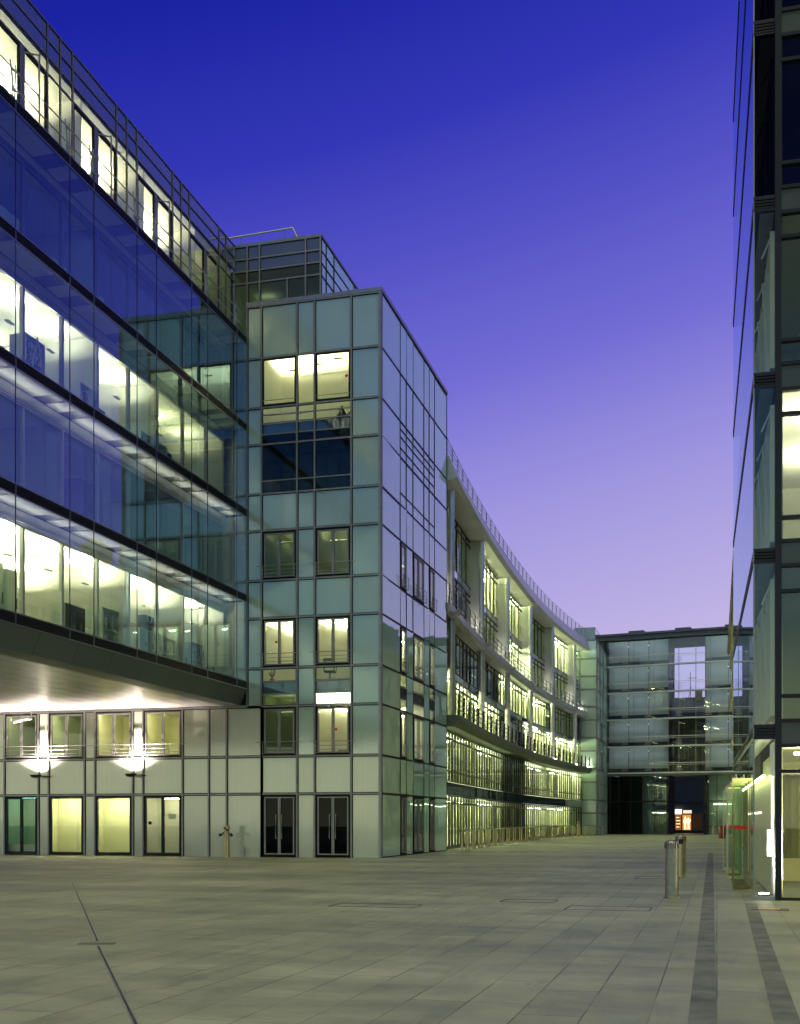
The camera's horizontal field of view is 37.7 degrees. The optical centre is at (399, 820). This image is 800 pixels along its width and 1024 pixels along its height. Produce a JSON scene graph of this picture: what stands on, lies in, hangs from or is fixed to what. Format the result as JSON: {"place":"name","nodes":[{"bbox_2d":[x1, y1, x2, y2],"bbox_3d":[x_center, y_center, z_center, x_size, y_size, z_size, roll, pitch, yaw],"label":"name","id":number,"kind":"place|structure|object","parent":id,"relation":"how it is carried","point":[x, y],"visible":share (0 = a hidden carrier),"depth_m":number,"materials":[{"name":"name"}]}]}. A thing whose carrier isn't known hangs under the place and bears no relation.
{"place":"outdoors","nodes":[
{"label":"outdoors","id":0,"kind":"place"},
{"bbox_2d":[130,627,160,654],"bbox_3d":[-9.905,-6.695,45.250,0.650,1.250,1.800,0,0,15],"label":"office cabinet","id":1,"kind":"object","parent":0,"point":[145,639],"visible":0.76,"depth_m":44.64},
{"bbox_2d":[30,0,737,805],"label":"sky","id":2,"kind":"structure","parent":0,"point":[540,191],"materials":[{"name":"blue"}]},
{"bbox_2d":[0,833,799,1023],"bbox_3d":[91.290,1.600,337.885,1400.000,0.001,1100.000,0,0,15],"label":"plaza paving","id":3,"kind":"structure","parent":0,"point":[242,940],"depth_m":16.04,"materials":[{"name":"stone"}]},
{"bbox_2d":[72,883,138,1023],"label":"slot drain","id":4,"kind":"object","parent":3,"relation":"on","point":[133,1019],"visible":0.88,"depth_m":12.22,"materials":[{"name":"black metal"}]},
{"bbox_2d":[0,705,262,856],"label":"wing","id":5,"kind":"structure","parent":3,"relation":"on","point":[195,790],"depth_m":53.49,"materials":[{"name":"white glass"}]},
{"bbox_2d":[5,797,36,853],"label":"window","id":6,"kind":"structure","parent":5,"relation":"in","point":[21,851],"depth_m":54.50,"materials":[{"name":"brown metal"}]},
{"bbox_2d":[3,714,41,758],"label":"window","id":7,"kind":"structure","parent":5,"relation":"in","point":[21,746],"depth_m":54.49,"materials":[{"name":"metal"}]},
{"bbox_2d":[42,713,87,757],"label":"window","id":8,"kind":"structure","parent":5,"relation":"in","point":[66,715],"depth_m":53.88,"materials":[{"name":"metal"}]},
{"bbox_2d":[49,796,82,853],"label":"door","id":9,"kind":"structure","parent":5,"relation":"in","point":[70,808],"depth_m":54.88,"materials":[{"name":"glass"}]},
{"bbox_2d":[88,712,135,757],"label":"window","id":10,"kind":"structure","parent":5,"relation":"in","point":[113,714],"depth_m":53.27,"materials":[{"name":"metal"}]},
{"bbox_2d":[96,796,131,854],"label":"door","id":11,"kind":"structure","parent":5,"relation":"in","point":[117,809],"depth_m":54.25,"materials":[{"name":"yellow glass"}]},
{"bbox_2d":[0,0,246,711],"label":"overhanging office bar","id":12,"kind":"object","parent":5,"relation":"on","point":[97,198],"visible":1,"depth_m":43.04,"materials":[{"name":"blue glass"}]},
{"bbox_2d":[3,569,16,611],"bbox_3d":[-13.274,-7.220,39.298,0.750,2.300,0.550,0,0,15],"label":"office cabinet","id":13,"kind":"object","parent":12,"relation":"on","point":[8,589],"visible":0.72,"depth_m":39.02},
{"bbox_2d":[0,511,24,613],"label":"window","id":14,"kind":"structure","parent":12,"relation":"in","point":[7,518],"depth_m":36.45,"materials":[{"name":"metal"}]},
{"bbox_2d":[0,386,24,486],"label":"window","id":15,"kind":"structure","parent":12,"relation":"in","point":[4,393],"depth_m":36.45,"materials":[{"name":"metal"}]},
{"bbox_2d":[0,262,24,360],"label":"window","id":16,"kind":"structure","parent":12,"relation":"in","point":[4,269],"depth_m":36.44,"materials":[{"name":"glass"}]},
{"bbox_2d":[0,135,24,234],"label":"window","id":17,"kind":"structure","parent":12,"relation":"in","point":[4,144],"depth_m":36.44,"materials":[{"name":"glass"}]},
{"bbox_2d":[0,23,46,130],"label":"window","id":18,"kind":"structure","parent":12,"relation":"in","point":[21,53],"depth_m":37.04,"materials":[{"name":"metal"}]},
{"bbox_2d":[9,332,44,374],"bbox_3d":[-12.114,-14.620,38.130,0.600,2.000,1.100,0,0,15],"label":"bookcase","id":19,"kind":"object","parent":12,"relation":"on","point":[29,358],"visible":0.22,"depth_m":37.89,"materials":[{"name":"blue metal"}]},
{"bbox_2d":[23,522,63,625],"bbox_3d":[-11.450,-7.683,37.590,0.163,3.225,2.265,0,0,15],"label":"window","id":20,"kind":"structure","parent":12,"relation":"in","point":[28,527],"depth_m":38.36,"materials":[{"name":"metal"}]},
{"bbox_2d":[23,401,63,504],"bbox_3d":[-11.450,-11.458,37.590,0.163,3.175,2.265,0,0,15],"label":"window","id":21,"kind":"structure","parent":12,"relation":"in","point":[29,408],"depth_m":38.23,"materials":[{"name":"glass"}]},
{"bbox_2d":[24,281,63,386],"bbox_3d":[-11.450,-15.208,37.590,0.163,3.175,2.265,0,0,15],"label":"window","id":22,"kind":"structure","parent":12,"relation":"in","point":[28,288],"depth_m":38.14,"materials":[{"name":"glass"}]},
{"bbox_2d":[24,159,63,267],"bbox_3d":[-11.450,-18.982,37.590,0.163,3.225,2.265,0,0,15],"label":"window","id":23,"kind":"structure","parent":12,"relation":"in","point":[28,167],"depth_m":38.04,"materials":[{"name":"glass"}]},
{"bbox_2d":[50,602,84,632],"bbox_3d":[-11.303,-6.695,39.982,0.600,1.250,1.300,0,0,15],"label":"office cabinet","id":24,"kind":"object","parent":12,"relation":"on","point":[77,617],"visible":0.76,"depth_m":39.66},
{"bbox_2d":[66,382,89,430],"bbox_3d":[-11.079,-14.345,40.906,0.550,1.450,1.200,0,0,15],"label":"shelf unit","id":25,"kind":"object","parent":12,"relation":"on","point":[76,388],"visible":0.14,"depth_m":40.35,"materials":[{"name":"black metal"}]},
{"bbox_2d":[63,539,98,635],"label":"window","id":26,"kind":"structure","parent":12,"relation":"in","point":[75,547],"depth_m":40.72,"materials":[{"name":"metal"}]},
{"bbox_2d":[63,425,98,521],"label":"window","id":27,"kind":"structure","parent":12,"relation":"in","point":[74,435],"depth_m":40.53,"materials":[{"name":"glass"}]},
{"bbox_2d":[63,311,98,409],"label":"window","id":28,"kind":"structure","parent":12,"relation":"in","point":[76,325],"depth_m":40.38,"materials":[{"name":"metal"}]},
{"bbox_2d":[63,196,98,296],"bbox_3d":[-10.860,-18.982,39.777,0.163,3.225,2.265,0,0,15],"label":"window","id":29,"kind":"structure","parent":12,"relation":"in","point":[81,217],"depth_m":40.30,"materials":[{"name":"glass"}]},
{"bbox_2d":[64,478,102,524],"bbox_3d":[-11.371,-10.970,42.124,0.750,2.200,1.600,0,0,15],"label":"office cabinet","id":30,"kind":"object","parent":12,"relation":"on","point":[81,496],"visible":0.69,"depth_m":41.41,"materials":[{"name":"blue"}]},
{"bbox_2d":[74,105,115,201],"bbox_3d":[-10.581,-23.100,41.351,0.480,3.800,2.960,0,0,15],"label":"window","id":31,"kind":"structure","parent":12,"relation":"in","point":[95,134],"depth_m":41.46,"materials":[{"name":"metal"}]},
{"bbox_2d":[87,606,118,642],"bbox_3d":[-10.712,-6.845,42.360,0.600,1.550,1.200,0,0,15],"label":"shelf unit","id":32,"kind":"object","parent":12,"relation":"on","point":[108,624],"visible":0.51,"depth_m":42.19,"materials":[{"name":"black metal"}]},
{"bbox_2d":[97,554,129,645],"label":"window","id":33,"kind":"structure","parent":12,"relation":"in","point":[101,558],"depth_m":42.99,"materials":[{"name":"metal"}]},
{"bbox_2d":[98,446,129,537],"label":"window","id":34,"kind":"structure","parent":12,"relation":"in","point":[101,451],"depth_m":42.78,"materials":[{"name":"glass"}]},
{"bbox_2d":[98,339,129,430],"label":"window","id":35,"kind":"structure","parent":12,"relation":"in","point":[101,344],"depth_m":42.66,"materials":[{"name":"metal"}]},
{"bbox_2d":[98,230,129,323],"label":"window","id":36,"kind":"structure","parent":12,"relation":"in","point":[101,236],"depth_m":42.56,"materials":[{"name":"glass"}]},
{"bbox_2d":[129,363,158,449],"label":"window","id":37,"kind":"structure","parent":12,"relation":"in","point":[133,369],"depth_m":44.93,"materials":[{"name":"metal"}]},
{"bbox_2d":[130,567,158,653],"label":"window","id":38,"kind":"structure","parent":12,"relation":"in","point":[141,575],"depth_m":45.20,"materials":[{"name":"metal"}]},
{"bbox_2d":[130,465,158,550],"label":"window","id":39,"kind":"structure","parent":12,"relation":"in","point":[141,475],"depth_m":45.16,"materials":[{"name":"metal"}]},
{"bbox_2d":[130,259,158,347],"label":"window","id":40,"kind":"structure","parent":12,"relation":"in","point":[133,266],"depth_m":44.85,"materials":[{"name":"glass"}]},
{"bbox_2d":[138,176,171,258],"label":"window","id":41,"kind":"structure","parent":12,"relation":"in","point":[155,200],"depth_m":45.91,"materials":[{"name":"metal"}]},
{"bbox_2d":[161,636,174,658],"bbox_3d":[-9.475,-6.670,46.843,0.550,1.200,1.100,0,0,15],"label":"shelf unit","id":42,"kind":"object","parent":12,"relation":"on","point":[167,647],"visible":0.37,"depth_m":46.90,"materials":[{"name":"black metal"}]},
{"bbox_2d":[158,580,183,661],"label":"window","id":43,"kind":"structure","parent":12,"relation":"in","point":[161,584],"depth_m":47.38,"materials":[{"name":"metal"}]},
{"bbox_2d":[158,483,183,563],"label":"window","id":44,"kind":"structure","parent":12,"relation":"in","point":[164,489],"depth_m":47.35,"materials":[{"name":"glass"}]},
{"bbox_2d":[158,386,183,466],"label":"window","id":45,"kind":"structure","parent":12,"relation":"in","point":[161,391],"depth_m":47.21,"materials":[{"name":"metal"}]},
{"bbox_2d":[158,287,183,369],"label":"window","id":46,"kind":"structure","parent":12,"relation":"in","point":[161,293],"depth_m":47.08,"materials":[{"name":"glass"}]},
{"bbox_2d":[184,642,202,667],"bbox_3d":[-8.919,-6.795,49.956,0.600,1.450,1.200,0,0,15],"label":"file rack","id":47,"kind":"object","parent":12,"relation":"on","point":[197,649],"visible":0.24,"depth_m":50.13,"materials":[{"name":"black metal"}]},
{"bbox_2d":[184,591,206,668],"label":"window","id":48,"kind":"structure","parent":12,"relation":"in","point":[195,598],"depth_m":49.55,"materials":[{"name":"metal"}]},
{"bbox_2d":[184,498,206,574],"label":"window","id":49,"kind":"structure","parent":12,"relation":"in","point":[187,503],"depth_m":49.55,"materials":[{"name":"glass"}]},
{"bbox_2d":[184,405,206,481],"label":"window","id":50,"kind":"structure","parent":12,"relation":"in","point":[195,417],"depth_m":49.50,"materials":[{"name":"metal"}]},
{"bbox_2d":[184,311,206,388],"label":"window","id":51,"kind":"structure","parent":12,"relation":"in","point":[198,328],"depth_m":49.38,"materials":[{"name":"metal"}]},
{"bbox_2d":[190,234,218,307],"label":"window","id":52,"kind":"structure","parent":12,"relation":"in","point":[204,254],"depth_m":50.22,"materials":[{"name":"metal"}]},
{"bbox_2d":[136,710,185,756],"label":"window","id":53,"kind":"structure","parent":5,"relation":"in","point":[145,744],"depth_m":52.63,"materials":[{"name":"metal"}]},
{"bbox_2d":[144,796,180,854],"bbox_3d":[-10.652,0.220,52.628,1.860,2.660,0.185,0,0,15],"label":"door","id":54,"kind":"structure","parent":5,"relation":"in","point":[170,815],"depth_m":52.62,"materials":[{"name":"brown metal"}]},
{"bbox_2d":[229,227,447,857],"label":"corner office tower","id":55,"kind":"structure","parent":3,"relation":"on","point":[346,545],"depth_m":51.40,"materials":[{"name":"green glass"}]},
{"bbox_2d":[256,707,300,754],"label":"window","id":56,"kind":"structure","parent":55,"relation":"in","point":[294,741],"depth_m":51.16,"materials":[{"name":"metal"}]},
{"bbox_2d":[256,530,300,578],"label":"window","id":57,"kind":"structure","parent":55,"relation":"in","point":[264,576],"depth_m":51.16,"materials":[{"name":"metal"}]},
{"bbox_2d":[262,680,295,694],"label":"transom window","id":58,"kind":"structure","parent":55,"relation":"in","point":[279,687],"depth_m":51.20,"materials":[{"name":"glass"}]},
{"bbox_2d":[263,795,295,855],"bbox_3d":[-5.270,0.225,51.174,1.510,2.630,0.185,0,0,15],"label":"door","id":59,"kind":"structure","parent":55,"relation":"in","point":[279,812],"depth_m":51.18,"materials":[{"name":"glass"}]},
{"bbox_2d":[262,619,300,666],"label":"window","id":60,"kind":"structure","parent":55,"relation":"in","point":[279,621],"depth_m":51.16,"materials":[{"name":"glass"}]},
{"bbox_2d":[262,350,349,481],"bbox_3d":[-4.080,-17.270,50.842,4.120,5.860,0.145,0,0,15],"label":"tall window","id":61,"kind":"structure","parent":55,"relation":"in","point":[336,422],"depth_m":50.89,"materials":[{"name":"glass"}]},
{"bbox_2d":[309,706,354,753],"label":"window","id":62,"kind":"structure","parent":55,"relation":"in","point":[332,708],"depth_m":50.53,"materials":[{"name":"metal"}]},
{"bbox_2d":[309,527,354,575],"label":"window","id":63,"kind":"structure","parent":55,"relation":"in","point":[332,530],"depth_m":50.53,"materials":[{"name":"metal"}]},
{"bbox_2d":[315,678,349,693],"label":"transom window","id":64,"kind":"structure","parent":55,"relation":"in","point":[339,685],"depth_m":50.57,"materials":[{"name":"glass"}]},
{"bbox_2d":[316,795,349,855],"bbox_3d":[-2.890,0.225,50.531,1.520,2.630,0.185,0,0,15],"label":"door","id":65,"kind":"structure","parent":55,"relation":"in","point":[332,811],"depth_m":50.53,"materials":[{"name":"glass"}]},
{"bbox_2d":[313,616,354,664],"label":"window","id":66,"kind":"structure","parent":55,"relation":"in","point":[332,619],"depth_m":50.53,"materials":[{"name":"metal"}]},
{"bbox_2d":[401,796,406,854],"bbox_3d":[0.142,0.220,53.583,0.102,2.640,0.970,0,0,15],"label":"door","id":67,"kind":"structure","parent":55,"relation":"in","point":[403,799],"depth_m":53.66,"materials":[{"name":"glass"}]},
{"bbox_2d":[401,627,409,674],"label":"window","id":68,"kind":"structure","parent":55,"relation":"in","point":[404,671],"depth_m":53.93,"materials":[{"name":"glass"}]},
{"bbox_2d":[401,376,434,536],"bbox_3d":[0.887,-17.275,56.277,0.036,5.870,6.620,0,0,15],"label":"tall window","id":69,"kind":"structure","parent":55,"relation":"in","point":[417,498],"depth_m":56.16,"materials":[{"name":"blue glass"}]},
{"bbox_2d":[413,797,423,852],"bbox_3d":[0.883,0.220,56.324,0.102,2.640,2.010,0,0,15],"label":"door","id":70,"kind":"structure","parent":55,"relation":"in","point":[418,803],"depth_m":56.26,"materials":[{"name":"glass"}]},
{"bbox_2d":[413,716,427,761],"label":"window","id":71,"kind":"structure","parent":55,"relation":"in","point":[414,718],"depth_m":56.27,"materials":[{"name":"glass"}]},
{"bbox_2d":[413,634,427,682],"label":"window","id":72,"kind":"structure","parent":55,"relation":"in","point":[419,640],"depth_m":56.27,"materials":[{"name":"glass"}]},
{"bbox_2d":[413,553,427,603],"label":"window","id":73,"kind":"structure","parent":55,"relation":"in","point":[419,560],"depth_m":56.27,"materials":[{"name":"metal"}]},
{"bbox_2d":[430,798,434,850],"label":"door","id":74,"kind":"structure","parent":55,"relation":"in","point":[432,801],"depth_m":59.13,"materials":[{"name":"glass"}]},
{"bbox_2d":[460,825,594,851],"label":"guard rail","id":75,"kind":"object","parent":3,"relation":"on","point":[508,835],"visible":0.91,"depth_m":80.47,"materials":[{"name":"metal"}]},
{"bbox_2d":[567,627,606,835],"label":"end stair tower","id":76,"kind":"structure","parent":3,"relation":"on","point":[591,666],"depth_m":125.75,"materials":[{"name":"green glass"}]},
{"bbox_2d":[663,840,679,897],"bbox_3d":[5.618,1.000,24.244,0.346,1.200,0.346,0,0,15],"label":"steel bollard","id":77,"kind":"object","parent":3,"relation":"on","point":[671,847],"visible":1,"depth_m":24.13,"materials":[{"name":"silver metal"}]},
{"bbox_2d":[676,835,686,876],"bbox_3d":[8.017,1.000,33.468,0.346,1.200,0.346,0,0,15],"label":"steel bollard","id":78,"kind":"object","parent":3,"relation":"on","point":[681,839],"visible":0.84,"depth_m":33.34,"materials":[{"name":"silver metal"}]},
{"bbox_2d":[675,672,704,832],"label":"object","id":79,"kind":"object","parent":3,"relation":"on","point":[689,792],"visible":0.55,"depth_m":147.67,"materials":[{"name":"glass"}]},
{"bbox_2d":[688,853,716,1023],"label":"granite band","id":80,"kind":"object","parent":3,"relation":"on","point":[703,1009],"visible":1,"depth_m":12.91,"materials":[{"name":"grey stone"}]},
{"bbox_2d":[723,0,799,900],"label":"dark glass office","id":81,"kind":"structure","parent":3,"relation":"on","point":[766,429],"depth_m":25.64,"materials":[{"name":"black glass"}]},
{"bbox_2d":[727,781,742,878],"bbox_3d":[8.861,0.255,31.018,0.398,2.590,0.063,0,0,23],"label":"glass door","id":82,"kind":"structure","parent":81,"relation":"in","point":[728,877],"depth_m":31.01,"materials":[{"name":"glass"}]},
{"bbox_2d":[732,776,747,885],"bbox_3d":[8.018,0.255,27.740,0.438,2.590,0.131,0,0,-16],"label":"glass door","id":83,"kind":"structure","parent":81,"relation":"in","point":[735,883],"depth_m":27.67,"materials":[{"name":"green glass"}]},
{"bbox_2d":[733,774,749,889],"bbox_3d":[7.657,0.255,26.370,0.473,2.590,0.130,0,0,-18],"label":"glass door","id":84,"kind":"structure","parent":81,"relation":"in","point":[743,887],"depth_m":26.32,"materials":[{"name":"green glass"}]},
{"bbox_2d":[745,903,799,1023],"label":"granite band","id":85,"kind":"object","parent":3,"relation":"on","point":[782,1007],"visible":1,"depth_m":12.08,"materials":[{"name":"grey stone"}]},
{"bbox_2d":[447,437,591,849],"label":"curved office building","id":86,"kind":"structure","parent":0,"point":[515,643],"depth_m":87.53,"materials":[{"name":"metal"}]},
{"bbox_2d":[447,795,476,846],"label":"window","id":87,"kind":"structure","parent":86,"relation":"in","point":[464,815],"depth_m":70.24,"materials":[{"name":"yellow glass"}]},
{"bbox_2d":[455,578,470,622],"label":"window","id":88,"kind":"structure","parent":86,"relation":"in","point":[459,589],"depth_m":73.27,"materials":[{"name":"clear glass"}]},
{"bbox_2d":[447,730,479,786],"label":"window","id":89,"kind":"structure","parent":86,"relation":"in","point":[461,760],"depth_m":70.43,"materials":[{"name":"glass"}]},
{"bbox_2d":[455,519,472,589],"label":"window","id":90,"kind":"structure","parent":86,"relation":"in","point":[457,525],"depth_m":72.88,"materials":[{"name":"brown metal"}]},
{"bbox_2d":[455,680,476,722],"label":"window","id":91,"kind":"structure","parent":86,"relation":"in","point":[456,693],"depth_m":72.15,"materials":[{"name":"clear glass"}]},
{"bbox_2d":[455,634,476,686],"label":"window","id":92,"kind":"structure","parent":86,"relation":"in","point":[464,655],"depth_m":72.68,"materials":[{"name":"clear glass"}]},
{"bbox_2d":[472,694,502,735],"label":"window","id":93,"kind":"structure","parent":86,"relation":"in","point":[493,715],"depth_m":83.33,"materials":[{"name":"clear glass"}]},
{"bbox_2d":[474,652,502,704],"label":"window","id":94,"kind":"structure","parent":86,"relation":"in","point":[493,688],"depth_m":83.31,"materials":[{"name":"clear glass"}]},
{"bbox_2d":[475,799,503,842],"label":"window","id":95,"kind":"structure","parent":86,"relation":"in","point":[488,816],"depth_m":81.84,"materials":[{"name":"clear glass"}]},
{"bbox_2d":[475,744,504,790],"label":"window","id":96,"kind":"structure","parent":86,"relation":"in","point":[490,773],"depth_m":81.50,"materials":[{"name":"yellow glass"}]},
{"bbox_2d":[484,561,499,619],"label":"window","id":97,"kind":"structure","parent":86,"relation":"in","point":[487,586],"depth_m":84.60,"materials":[{"name":"clear glass"}]},
{"bbox_2d":[501,711,524,747],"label":"window","id":98,"kind":"structure","parent":86,"relation":"in","point":[516,724],"depth_m":95.04,"materials":[{"name":"clear glass"}]},
{"bbox_2d":[501,674,526,717],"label":"window","id":99,"kind":"structure","parent":86,"relation":"in","point":[515,706],"depth_m":94.98,"materials":[{"name":"clear glass"}]},
{"bbox_2d":[504,802,526,839],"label":"window","id":100,"kind":"structure","parent":86,"relation":"in","point":[514,815],"depth_m":94.01,"materials":[{"name":"clear glass"}]},
{"bbox_2d":[503,754,528,794],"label":"window","id":101,"kind":"structure","parent":86,"relation":"in","point":[514,781],"depth_m":93.03,"materials":[{"name":"clear glass"}]},
{"bbox_2d":[510,594,523,642],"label":"window","id":102,"kind":"structure","parent":86,"relation":"in","point":[513,622],"depth_m":96.26,"materials":[{"name":"clear glass"}]},
{"bbox_2d":[523,691,548,728],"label":"window","id":103,"kind":"structure","parent":86,"relation":"in","point":[543,707],"depth_m":106.14,"materials":[{"name":"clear glass"}]},
{"bbox_2d":[525,723,547,755],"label":"window","id":104,"kind":"structure","parent":86,"relation":"in","point":[537,737],"depth_m":106.17,"materials":[{"name":"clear glass"}]},
{"bbox_2d":[525,804,548,837],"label":"window","id":105,"kind":"structure","parent":86,"relation":"in","point":[537,815],"depth_m":104.24,"materials":[{"name":"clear glass"}]},
{"bbox_2d":[527,762,550,796],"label":"window","id":106,"kind":"structure","parent":86,"relation":"in","point":[538,775],"depth_m":105.24,"materials":[{"name":"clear glass"}]},
{"bbox_2d":[547,733,571,762],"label":"window","id":107,"kind":"structure","parent":86,"relation":"in","point":[564,747],"depth_m":117.03,"materials":[{"name":"clear glass"}]},
{"bbox_2d":[549,805,571,835],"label":"window","id":108,"kind":"structure","parent":86,"relation":"in","point":[552,809],"depth_m":115.19,"materials":[{"name":"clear glass"}]},
{"bbox_2d":[549,767,572,798],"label":"window","id":109,"kind":"structure","parent":86,"relation":"in","point":[553,776],"depth_m":115.19,"materials":[{"name":"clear glass"}]},
{"bbox_2d":[554,636,567,674],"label":"window","id":110,"kind":"structure","parent":86,"relation":"in","point":[559,649],"depth_m":118.06,"materials":[{"name":"clear glass"}]},
{"bbox_2d":[570,772,582,799],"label":"window","id":111,"kind":"structure","parent":86,"relation":"in","point":[575,793],"depth_m":123.55,"materials":[{"name":"clear glass"}]},
{"bbox_2d":[600,624,734,834],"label":"gateway building","id":112,"kind":"structure","parent":0,"point":[655,746],"depth_m":135.66,"materials":[{"name":"glass"}]},
{"bbox_2d":[727,560,749,851],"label":"building","id":113,"kind":"structure","parent":0,"point":[730,641],"depth_m":86.53,"materials":[{"name":"glass"}]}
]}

